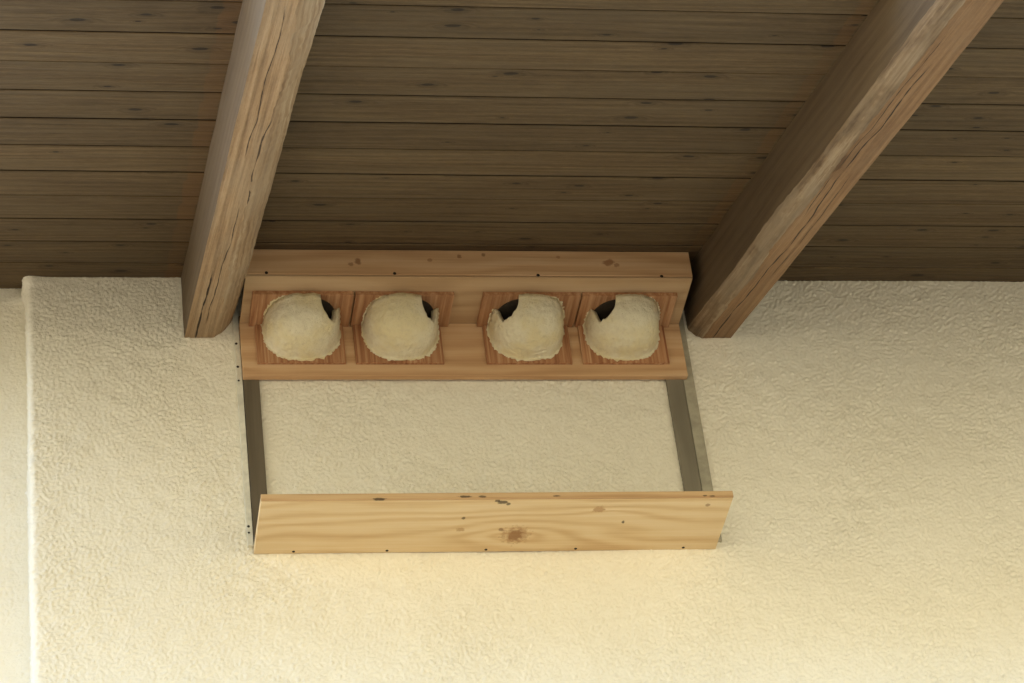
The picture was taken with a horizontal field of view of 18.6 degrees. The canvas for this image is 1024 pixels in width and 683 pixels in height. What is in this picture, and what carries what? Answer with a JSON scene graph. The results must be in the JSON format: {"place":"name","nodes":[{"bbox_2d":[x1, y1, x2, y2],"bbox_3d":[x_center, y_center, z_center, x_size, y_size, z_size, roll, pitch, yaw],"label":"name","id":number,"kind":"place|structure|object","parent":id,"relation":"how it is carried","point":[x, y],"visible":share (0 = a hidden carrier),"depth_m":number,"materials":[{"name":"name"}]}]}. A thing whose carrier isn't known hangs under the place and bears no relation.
{"place":"outdoors","nodes":[
{"label":"outdoors","id":0,"kind":"place"},
{"bbox_2d":[0,276,1023,682],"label":"house wall","id":1,"kind":"structure","parent":0,"point":[864,444],"depth_m":6.77,"materials":[{"name":"beige paint"}]},
{"bbox_2d":[232,249,733,553],"bbox_3d":[-0.072,0.124,6.805,1.029,0.674,0.207,0,-37,-10],"label":"nest shelf","id":2,"kind":"object","parent":1,"relation":"attached to","point":[693,514],"visible":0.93,"depth_m":6.84,"materials":[{"name":"brown wood"}]},
{"bbox_2d":[249,291,353,363],"bbox_3d":[-0.460,-0.033,6.869,0.222,0.116,0.123,0,-37,-10],"label":"nest","id":3,"kind":"object","parent":2,"relation":"in","point":[298,327],"visible":1,"depth_m":6.87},
{"bbox_2d":[350,291,453,364],"bbox_3d":[-0.238,-0.033,6.908,0.220,0.116,0.125,0,-37,-10],"label":"nest","id":4,"kind":"object","parent":2,"relation":"in","point":[395,327],"visible":1,"depth_m":6.90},
{"bbox_2d":[476,292,580,364],"bbox_3d":[0.043,-0.032,6.959,0.220,0.116,0.123,0,-37,-10],"label":"nest","id":5,"kind":"object","parent":2,"relation":"in","point":[524,328],"visible":1,"depth_m":6.96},
{"bbox_2d":[574,292,677,364],"bbox_3d":[0.262,-0.032,6.999,0.216,0.116,0.123,0,-37,-10],"label":"nest","id":6,"kind":"object","parent":2,"relation":"in","point":[620,328],"visible":1,"depth_m":6.99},
{"bbox_2d":[0,0,1023,288],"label":"eaves ceiling","id":7,"kind":"structure","parent":1,"relation":"attached to","point":[544,124],"depth_m":6.24,"materials":[{"name":"brown wood"}]},
{"bbox_2d":[181,0,324,337],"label":"rafter","id":8,"kind":"object","parent":7,"relation":"attached to","point":[272,43],"visible":0.84,"depth_m":5.88,"materials":[{"name":"brown wood"}]},
{"bbox_2d":[684,0,1003,337],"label":"rafter","id":9,"kind":"object","parent":7,"relation":"attached to","point":[888,70],"visible":0.9,"depth_m":6.08,"materials":[{"name":"brown wood"}]}
]}

